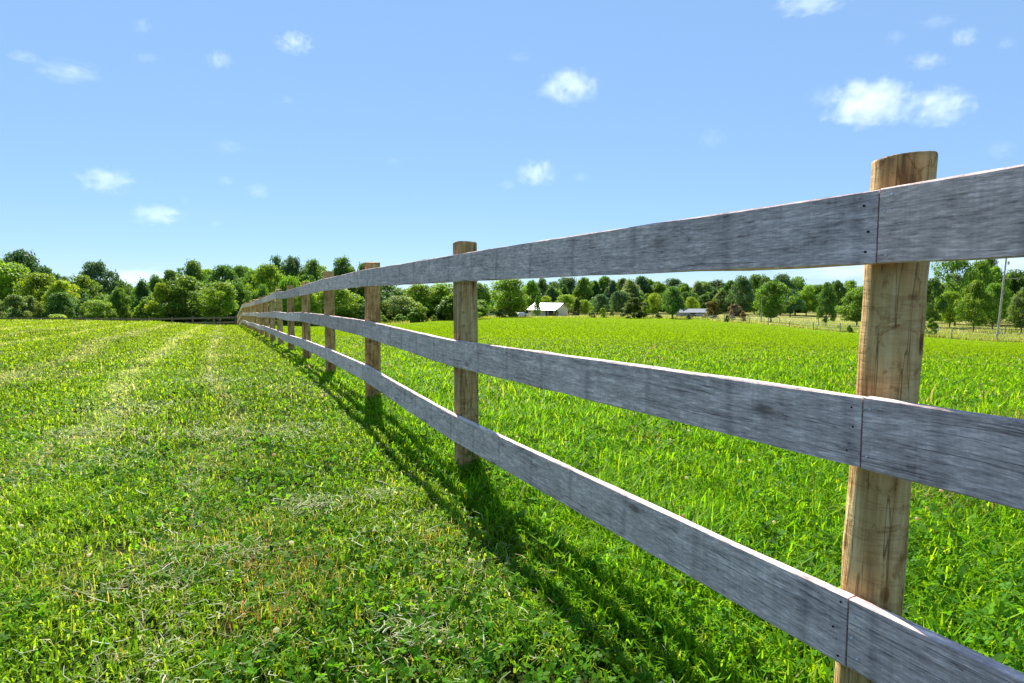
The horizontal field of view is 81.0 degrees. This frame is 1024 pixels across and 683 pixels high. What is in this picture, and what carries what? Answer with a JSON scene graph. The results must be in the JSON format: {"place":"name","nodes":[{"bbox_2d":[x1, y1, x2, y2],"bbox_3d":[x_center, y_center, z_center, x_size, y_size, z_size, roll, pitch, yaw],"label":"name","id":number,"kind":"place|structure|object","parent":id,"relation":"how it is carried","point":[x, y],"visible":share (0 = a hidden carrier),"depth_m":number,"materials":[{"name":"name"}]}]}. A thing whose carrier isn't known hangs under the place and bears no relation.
{"place":"outdoors","nodes":[
{"label":"outdoors","id":0,"kind":"place"},
{"bbox_2d":[0,311,1023,682],"bbox_3d":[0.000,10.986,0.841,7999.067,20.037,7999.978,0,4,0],"label":"ground","id":1,"kind":"structure","parent":0,"point":[514,677],"depth_m":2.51,"materials":[{"name":"green plant"}]},
{"bbox_2d":[0,294,33,319],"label":"tree","id":2,"kind":"object","parent":1,"relation":"on","point":[15,302],"visible":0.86,"depth_m":75.51,"materials":[{"name":"green plant"}]},
{"bbox_2d":[0,261,38,300],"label":"tree","id":3,"kind":"object","parent":1,"relation":"on","point":[10,272],"visible":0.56,"depth_m":102.36,"materials":[{"name":"green plant"}]},
{"bbox_2d":[0,248,43,274],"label":"tree","id":4,"kind":"object","parent":1,"relation":"on","point":[20,256],"visible":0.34,"depth_m":125.59,"materials":[{"name":"green plant"}]},
{"bbox_2d":[19,295,44,319],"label":"tree","id":5,"kind":"object","parent":1,"relation":"on","point":[34,305],"visible":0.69,"depth_m":77.78,"materials":[{"name":"green plant"}]},
{"bbox_2d":[15,272,55,315],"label":"tree","id":6,"kind":"object","parent":1,"relation":"on","point":[42,281],"visible":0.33,"depth_m":98.22,"materials":[{"name":"green plant"}]},
{"bbox_2d":[40,279,79,309],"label":"tree","id":7,"kind":"object","parent":1,"relation":"on","point":[58,286],"visible":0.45,"depth_m":95.03,"materials":[{"name":"green plant"}]},
{"bbox_2d":[42,292,78,317],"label":"bush","id":8,"kind":"object","parent":1,"relation":"on","point":[62,305],"visible":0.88,"depth_m":79.31,"materials":[{"name":"green plant"}]},
{"bbox_2d":[63,273,107,312],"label":"tree","id":9,"kind":"object","parent":1,"relation":"on","point":[87,285],"visible":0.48,"depth_m":106.84,"materials":[{"name":"green plant"}]},
{"bbox_2d":[78,299,117,320],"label":"bush","id":10,"kind":"object","parent":1,"relation":"on","point":[101,307],"visible":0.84,"depth_m":79.04,"materials":[{"name":"green plant"}]},
{"bbox_2d":[78,259,121,294],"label":"tree","id":11,"kind":"object","parent":1,"relation":"on","point":[93,270],"visible":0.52,"depth_m":124.01,"materials":[{"name":"green plant"}]},
{"bbox_2d":[0,316,236,324],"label":"boundary fence","id":12,"kind":"object","parent":1,"relation":"on","point":[152,319],"visible":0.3,"depth_m":52.80,"materials":[{"name":"wood"}]},
{"bbox_2d":[107,287,132,320],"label":"tree","id":13,"kind":"object","parent":1,"relation":"on","point":[119,300],"visible":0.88,"depth_m":83.53,"materials":[{"name":"green plant"}]},
{"bbox_2d":[110,279,132,295],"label":"tree","id":14,"kind":"object","parent":1,"relation":"on","point":[127,288],"visible":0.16,"depth_m":129.42,"materials":[{"name":"green plant"}]},
{"bbox_2d":[129,277,158,317],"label":"tree","id":15,"kind":"object","parent":1,"relation":"on","point":[142,287],"visible":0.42,"depth_m":91.15,"materials":[{"name":"green plant"}]},
{"bbox_2d":[148,274,162,294],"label":"tree","id":16,"kind":"object","parent":1,"relation":"on","point":[154,280],"visible":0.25,"depth_m":124.49,"materials":[{"name":"green plant"}]},
{"bbox_2d":[144,282,175,320],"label":"tree","id":17,"kind":"object","parent":1,"relation":"on","point":[161,294],"visible":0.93,"depth_m":85.11,"materials":[{"name":"green plant"}]},
{"bbox_2d":[162,269,178,284],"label":"tree","id":18,"kind":"object","parent":1,"relation":"on","point":[169,274],"visible":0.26,"depth_m":122.64,"materials":[{"name":"green plant"}]},
{"bbox_2d":[160,274,211,321],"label":"tree","id":19,"kind":"object","parent":1,"relation":"on","point":[181,288],"visible":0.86,"depth_m":85.87,"materials":[{"name":"green plant"}]},
{"bbox_2d":[174,259,207,285],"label":"tree","id":20,"kind":"object","parent":1,"relation":"on","point":[193,268],"visible":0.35,"depth_m":126.08,"materials":[{"name":"green plant"}]},
{"bbox_2d":[194,280,240,324],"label":"tree","id":21,"kind":"object","parent":1,"relation":"on","point":[224,291],"visible":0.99,"depth_m":83.31,"materials":[{"name":"green plant"}]},
{"bbox_2d":[205,263,238,286],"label":"tree","id":22,"kind":"object","parent":1,"relation":"on","point":[227,272],"visible":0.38,"depth_m":122.52,"materials":[{"name":"green plant"}]},
{"bbox_2d":[232,264,247,277],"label":"tree","id":23,"kind":"object","parent":1,"relation":"on","point":[240,272],"visible":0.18,"depth_m":126.35,"materials":[{"name":"green plant"}]},
{"bbox_2d":[230,281,251,307],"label":"tree","id":24,"kind":"object","parent":1,"relation":"on","point":[240,288],"visible":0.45,"depth_m":95.19,"materials":[{"name":"green plant"}]},
{"bbox_2d":[249,284,274,319],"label":"tree","id":25,"kind":"object","parent":1,"relation":"on","point":[262,291],"visible":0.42,"depth_m":91.07,"materials":[{"name":"green plant"}]},
{"bbox_2d":[244,263,284,303],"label":"tree","id":26,"kind":"object","parent":1,"relation":"on","point":[265,272],"visible":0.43,"depth_m":102.63,"materials":[{"name":"green plant"}]},
{"bbox_2d":[269,254,284,268],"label":"tree","id":27,"kind":"object","parent":1,"relation":"on","point":[276,260],"visible":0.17,"depth_m":140.55,"materials":[{"name":"green plant"}]},
{"bbox_2d":[275,275,300,311],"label":"tree","id":28,"kind":"object","parent":1,"relation":"on","point":[286,282],"visible":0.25,"depth_m":90.94,"materials":[{"name":"green plant"}]},
{"bbox_2d":[279,255,305,277],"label":"tree","id":29,"kind":"object","parent":1,"relation":"on","point":[292,263],"visible":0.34,"depth_m":138.43,"materials":[{"name":"green plant"}]},
{"bbox_2d":[283,293,323,313],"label":"tree","id":30,"kind":"object","parent":1,"relation":"on","point":[313,300],"visible":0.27,"depth_m":88.78,"materials":[{"name":"green plant"}]},
{"bbox_2d":[295,258,326,280],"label":"tree","id":31,"kind":"object","parent":1,"relation":"on","point":[311,266],"visible":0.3,"depth_m":134.09,"materials":[{"name":"green plant"}]},
{"bbox_2d":[310,289,360,318],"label":"tree","id":32,"kind":"object","parent":1,"relation":"on","point":[346,301],"visible":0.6,"depth_m":91.03,"materials":[{"name":"green plant"}]},
{"bbox_2d":[0,326,674,682],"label":"grass clippings","id":33,"kind":"object","parent":1,"relation":"on","point":[297,506],"depth_m":2.63,"materials":[{"name":"green plant"}]},
{"bbox_2d":[332,255,354,275],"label":"tree","id":34,"kind":"object","parent":1,"relation":"on","point":[342,265],"visible":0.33,"depth_m":131.73,"materials":[{"name":"green plant"}]},
{"bbox_2d":[339,287,387,314],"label":"tree","id":35,"kind":"object","parent":1,"relation":"on","point":[360,291],"visible":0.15,"depth_m":110.33,"materials":[{"name":"green plant"}]},
{"bbox_2d":[380,285,406,296],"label":"tree","id":36,"kind":"object","parent":1,"relation":"on","point":[393,289],"visible":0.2,"depth_m":137.83,"materials":[{"name":"green plant"}]},
{"bbox_2d":[382,295,414,320],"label":"bush","id":37,"kind":"object","parent":1,"relation":"on","point":[398,302],"visible":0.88,"depth_m":110.62,"materials":[{"name":"green plant"}]},
{"bbox_2d":[407,311,421,322],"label":"shrub","id":38,"kind":"object","parent":1,"relation":"on","point":[412,318],"visible":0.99,"depth_m":107.62,"materials":[{"name":"green plant"}]},
{"bbox_2d":[403,284,439,310],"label":"tree","id":39,"kind":"object","parent":1,"relation":"on","point":[420,290],"visible":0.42,"depth_m":120.69,"materials":[{"name":"green plant"}]},
{"bbox_2d":[423,283,452,313],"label":"tree","id":40,"kind":"object","parent":1,"relation":"on","point":[443,289],"visible":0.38,"depth_m":122.66,"materials":[{"name":"green plant"}]},
{"bbox_2d":[477,282,490,308],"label":"tree","id":41,"kind":"object","parent":1,"relation":"on","point":[480,288],"visible":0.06,"depth_m":138.24,"materials":[{"name":"green plant"}]},
{"bbox_2d":[487,279,529,316],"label":"tree","id":42,"kind":"object","parent":1,"relation":"on","point":[506,295],"visible":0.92,"depth_m":157.47,"materials":[{"name":"green plant"}]},
{"bbox_2d":[0,262,1019,325],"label":"woods","id":43,"kind":"object","parent":1,"relation":"on","point":[444,308],"visible":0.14,"depth_m":117.73,"materials":[{"name":"green plant"}]},
{"bbox_2d":[0,346,1023,682],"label":"clover","id":44,"kind":"object","parent":1,"relation":"on","point":[488,654],"depth_m":2.14,"materials":[{"name":"green plant"}]},
{"bbox_2d":[0,340,1023,669],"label":"grass tufts","id":45,"kind":"object","parent":1,"relation":"on","point":[446,530],"visible":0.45,"depth_m":2.21,"materials":[{"name":"green plant"}]},
{"bbox_2d":[520,279,546,310],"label":"tree","id":46,"kind":"object","parent":1,"relation":"on","point":[532,289],"visible":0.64,"depth_m":213.21,"materials":[{"name":"green plant"}]},
{"bbox_2d":[532,295,540,315],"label":"tree","id":47,"kind":"object","parent":1,"relation":"on","point":[537,305],"visible":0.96,"depth_m":183.41,"materials":[{"name":"green plant"}]},
{"bbox_2d":[537,278,549,291],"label":"tree","id":48,"kind":"object","parent":1,"relation":"on","point":[542,283],"visible":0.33,"depth_m":233.25,"materials":[{"name":"green plant"}]},
{"bbox_2d":[527,302,568,315],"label":"farmhouse","id":49,"kind":"object","parent":1,"relation":"on","point":[562,308],"visible":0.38,"depth_m":192.86,"materials":[{"name":"white paint"}]},
{"bbox_2d":[544,285,558,302],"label":"tree","id":50,"kind":"object","parent":1,"relation":"on","point":[549,292],"visible":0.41,"depth_m":216.29,"materials":[{"name":"green plant"}]},
{"bbox_2d":[550,276,576,313],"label":"tree","id":51,"kind":"object","parent":1,"relation":"on","point":[570,283],"visible":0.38,"depth_m":236.67,"materials":[{"name":"green plant"}]},
{"bbox_2d":[554,294,576,312],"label":"tree","id":52,"kind":"object","parent":1,"relation":"on","point":[568,300],"visible":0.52,"depth_m":210.54,"materials":[{"name":"green plant"}]},
{"bbox_2d":[569,297,583,314],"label":"tree","id":53,"kind":"object","parent":1,"relation":"on","point":[576,305],"visible":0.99,"depth_m":185.14,"materials":[{"name":"green plant"}]},
{"bbox_2d":[572,276,595,309],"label":"tree","id":54,"kind":"object","parent":1,"relation":"on","point":[581,286],"visible":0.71,"depth_m":222.87,"materials":[{"name":"green plant"}]},
{"bbox_2d":[579,299,593,313],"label":"tree","id":55,"kind":"object","parent":1,"relation":"on","point":[585,303],"visible":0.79,"depth_m":189.00,"materials":[{"name":"green plant"}]},
{"bbox_2d":[587,280,603,302],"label":"tree","id":56,"kind":"object","parent":1,"relation":"on","point":[596,287],"visible":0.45,"depth_m":225.32,"materials":[{"name":"green plant"}]},
{"bbox_2d":[597,275,610,300],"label":"tree","id":57,"kind":"object","parent":1,"relation":"on","point":[603,281],"visible":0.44,"depth_m":226.98,"materials":[{"name":"green plant"}]},
{"bbox_2d":[604,279,617,311],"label":"tree","id":58,"kind":"object","parent":1,"relation":"on","point":[611,288],"visible":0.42,"depth_m":220.21,"materials":[{"name":"green plant"}]},
{"bbox_2d":[615,278,627,291],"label":"tree","id":59,"kind":"object","parent":1,"relation":"on","point":[621,282],"visible":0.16,"depth_m":232.93,"materials":[{"name":"green plant"}]},
{"bbox_2d":[612,278,640,313],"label":"tree","id":60,"kind":"object","parent":1,"relation":"on","point":[630,287],"visible":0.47,"depth_m":202.69,"materials":[{"name":"green plant"}]},
{"bbox_2d":[231,317,1023,682],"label":"pasture grass","id":61,"kind":"structure","parent":1,"relation":"on","point":[707,483],"depth_m":3.22,"materials":[{"name":"green plant"}]},
{"bbox_2d":[237,151,1023,682],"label":"plank fence","id":62,"kind":"object","parent":1,"relation":"on","point":[903,223],"visible":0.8,"depth_m":1.39,"materials":[{"name":"grey wood"}]},
{"bbox_2d":[620,297,647,317],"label":"shrub","id":63,"kind":"object","parent":1,"relation":"on","point":[636,305],"visible":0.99,"depth_m":141.03,"materials":[{"name":"green plant"}]},
{"bbox_2d":[634,275,651,296],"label":"tree","id":64,"kind":"object","parent":1,"relation":"on","point":[642,282],"visible":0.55,"depth_m":222.90,"materials":[{"name":"green plant"}]},
{"bbox_2d":[646,293,662,314],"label":"tree","id":65,"kind":"object","parent":1,"relation":"on","point":[656,299],"visible":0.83,"depth_m":154.96,"materials":[{"name":"green plant"}]},
{"bbox_2d":[645,281,667,293],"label":"tree","id":66,"kind":"object","parent":1,"relation":"on","point":[658,287],"visible":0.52,"depth_m":219.82,"materials":[{"name":"green plant"}]},
{"bbox_2d":[664,278,682,295],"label":"tree","id":67,"kind":"object","parent":1,"relation":"on","point":[674,282],"visible":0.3,"depth_m":233.82,"materials":[{"name":"green plant"}]},
{"bbox_2d":[660,286,688,318],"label":"tree","id":68,"kind":"object","parent":1,"relation":"on","point":[673,304],"visible":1,"depth_m":138.33,"materials":[{"name":"green plant"}]},
{"bbox_2d":[679,283,690,294],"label":"tree","id":69,"kind":"object","parent":1,"relation":"on","point":[684,287],"visible":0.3,"depth_m":218.28,"materials":[{"name":"green plant"}]},
{"bbox_2d":[676,309,708,316],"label":"shed","id":70,"kind":"structure","parent":1,"relation":"on","point":[697,312],"depth_m":158.44,"materials":[{"name":"grey metal"}]},
{"bbox_2d":[684,297,700,308],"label":"tree","id":71,"kind":"object","parent":1,"relation":"on","point":[692,302],"visible":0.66,"depth_m":174.04,"materials":[{"name":"green plant"}]},
{"bbox_2d":[691,280,705,299],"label":"tree","id":72,"kind":"object","parent":1,"relation":"on","point":[698,286],"visible":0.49,"depth_m":213.11,"materials":[{"name":"green plant"}]},
{"bbox_2d":[382,314,1023,341],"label":"rough grass","id":73,"kind":"structure","parent":1,"relation":"on","point":[1000,338],"depth_m":107.79,"materials":[{"name":"green plant"}]},
{"bbox_2d":[700,281,713,295],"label":"tree","id":74,"kind":"object","parent":1,"relation":"on","point":[707,286],"visible":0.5,"depth_m":213.76,"materials":[{"name":"green plant"}]},
{"bbox_2d":[396,402,1023,682],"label":"broadleaf weeds","id":75,"kind":"object","parent":1,"relation":"on","point":[657,625],"visible":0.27,"depth_m":2.32,"materials":[{"name":"green plant"}]},
{"bbox_2d":[701,301,719,317],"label":"shrub","id":76,"kind":"object","parent":1,"relation":"on","point":[712,305],"visible":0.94,"depth_m":141.13,"materials":[{"name":"green plant"}]},
{"bbox_2d":[709,278,725,295],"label":"tree","id":77,"kind":"object","parent":1,"relation":"on","point":[718,283],"visible":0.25,"depth_m":223.15,"materials":[{"name":"green plant"}]},
{"bbox_2d":[711,289,730,313],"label":"tree","id":78,"kind":"object","parent":1,"relation":"on","point":[720,296],"visible":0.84,"depth_m":198.35,"materials":[{"name":"green plant"}]},
{"bbox_2d":[717,280,733,303],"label":"tree","id":79,"kind":"object","parent":1,"relation":"on","point":[728,285],"visible":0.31,"depth_m":203.02,"materials":[{"name":"green plant"}]},
{"bbox_2d":[727,303,741,319],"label":"shrub","id":80,"kind":"object","parent":1,"relation":"on","point":[734,313],"visible":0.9,"depth_m":127.42,"materials":[{"name":"brown plant"}]},
{"bbox_2d":[724,275,756,310],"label":"tree","id":81,"kind":"object","parent":1,"relation":"on","point":[743,282],"visible":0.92,"depth_m":177.43,"materials":[{"name":"green plant"}]},
{"bbox_2d":[750,273,767,313],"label":"tree","id":82,"kind":"object","parent":1,"relation":"on","point":[755,278],"visible":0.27,"depth_m":197.90,"materials":[{"name":"green plant"}]},
{"bbox_2d":[752,280,798,322],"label":"tree","id":83,"kind":"object","parent":1,"relation":"on","point":[772,302],"visible":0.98,"depth_m":113.67,"materials":[{"name":"green plant"}]},
{"bbox_2d":[761,272,800,314],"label":"tree","id":84,"kind":"object","parent":1,"relation":"on","point":[784,279],"visible":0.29,"depth_m":187.49,"materials":[{"name":"green plant"}]},
{"bbox_2d":[780,289,806,316],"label":"tree","id":85,"kind":"object","parent":1,"relation":"on","point":[792,308],"visible":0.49,"depth_m":167.81,"materials":[{"name":"green plant"}]},
{"bbox_2d":[786,276,811,314],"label":"tree","id":86,"kind":"object","parent":1,"relation":"on","point":[801,284],"visible":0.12,"depth_m":192.20,"materials":[{"name":"green plant"}]},
{"bbox_2d":[795,284,820,315],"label":"tree","id":87,"kind":"object","parent":1,"relation":"on","point":[807,295],"visible":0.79,"depth_m":177.98,"materials":[{"name":"green plant"}]},
{"bbox_2d":[802,284,826,307],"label":"tree","id":88,"kind":"object","parent":1,"relation":"on","point":[818,289],"visible":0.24,"depth_m":183.60,"materials":[{"name":"green plant"}]},
{"bbox_2d":[815,282,836,325],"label":"tree","id":89,"kind":"object","parent":1,"relation":"on","point":[829,302],"visible":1,"depth_m":107.28,"materials":[{"name":"green plant"}]},
{"bbox_2d":[832,280,848,315],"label":"tree","id":90,"kind":"object","parent":1,"relation":"on","point":[838,285],"visible":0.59,"depth_m":178.36,"materials":[{"name":"green plant"}]},
{"bbox_2d":[663,314,1023,339],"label":"wire fence","id":91,"kind":"object","parent":1,"relation":"on","point":[951,330],"visible":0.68,"depth_m":91.67,"materials":[{"name":"grey metal"}]},
{"bbox_2d":[834,287,862,324],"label":"tree","id":92,"kind":"object","parent":1,"relation":"on","point":[852,310],"visible":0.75,"depth_m":115.52,"materials":[{"name":"green plant"}]},
{"bbox_2d":[835,279,862,305],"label":"tree","id":93,"kind":"object","parent":1,"relation":"on","point":[849,284],"visible":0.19,"depth_m":188.23,"materials":[{"name":"green plant"}]},
{"bbox_2d":[748,315,1005,333],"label":"wire fence","id":94,"kind":"object","parent":1,"relation":"on","point":[847,325],"visible":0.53,"depth_m":108.59,"materials":[{"name":"grey wood"}]},
{"bbox_2d":[925,317,938,336],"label":"shrub","id":95,"kind":"object","parent":1,"relation":"on","point":[930,325],"visible":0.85,"depth_m":80.93,"materials":[{"name":"green plant"}]},
{"bbox_2d":[926,276,949,322],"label":"tree","id":96,"kind":"object","parent":1,"relation":"on","point":[934,289],"visible":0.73,"depth_m":118.80,"materials":[{"name":"green plant"}]},
{"bbox_2d":[932,291,963,326],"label":"tree","id":97,"kind":"object","parent":1,"relation":"on","point":[951,297],"visible":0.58,"depth_m":121.18,"materials":[{"name":"green plant"}]},
{"bbox_2d":[931,260,983,325],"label":"tree","id":98,"kind":"object","parent":1,"relation":"on","point":[957,265],"visible":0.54,"depth_m":126.81,"materials":[{"name":"green plant"}]},
{"bbox_2d":[954,280,994,331],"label":"tree","id":99,"kind":"object","parent":1,"relation":"on","point":[974,291],"visible":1,"depth_m":103.14,"materials":[{"name":"green plant"}]},
{"bbox_2d":[961,260,998,309],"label":"tree","id":100,"kind":"object","parent":1,"relation":"on","point":[984,267],"visible":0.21,"depth_m":133.97,"materials":[{"name":"green plant"}]},
{"bbox_2d":[975,282,1018,328],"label":"tree","id":101,"kind":"object","parent":1,"relation":"on","point":[995,289],"visible":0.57,"depth_m":110.95,"materials":[{"name":"green plant"}]},
{"bbox_2d":[984,266,1014,324],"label":"tree","id":102,"kind":"object","parent":1,"relation":"on","point":[996,272],"visible":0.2,"depth_m":138.15,"materials":[{"name":"green plant"}]},
{"bbox_2d":[996,258,1022,334],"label":"utility pole","id":103,"kind":"object","parent":1,"relation":"on","point":[1002,291],"visible":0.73,"depth_m":91.61,"materials":[{"name":"grey wood"}]},
{"bbox_2d":[998,269,1023,324],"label":"tree","id":104,"kind":"object","parent":1,"relation":"on","point":[1018,283],"visible":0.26,"depth_m":138.68,"materials":[{"name":"green plant"}]},
{"bbox_2d":[1004,286,1023,332],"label":"tree","id":105,"kind":"object","parent":1,"relation":"on","point":[1017,300],"visible":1,"depth_m":99.94,"materials":[{"name":"green plant"}]},
{"bbox_2d":[0,0,1023,291],"label":"sky","id":106,"kind":"structure","parent":0,"point":[143,138],"materials":[{"name":"blue"}]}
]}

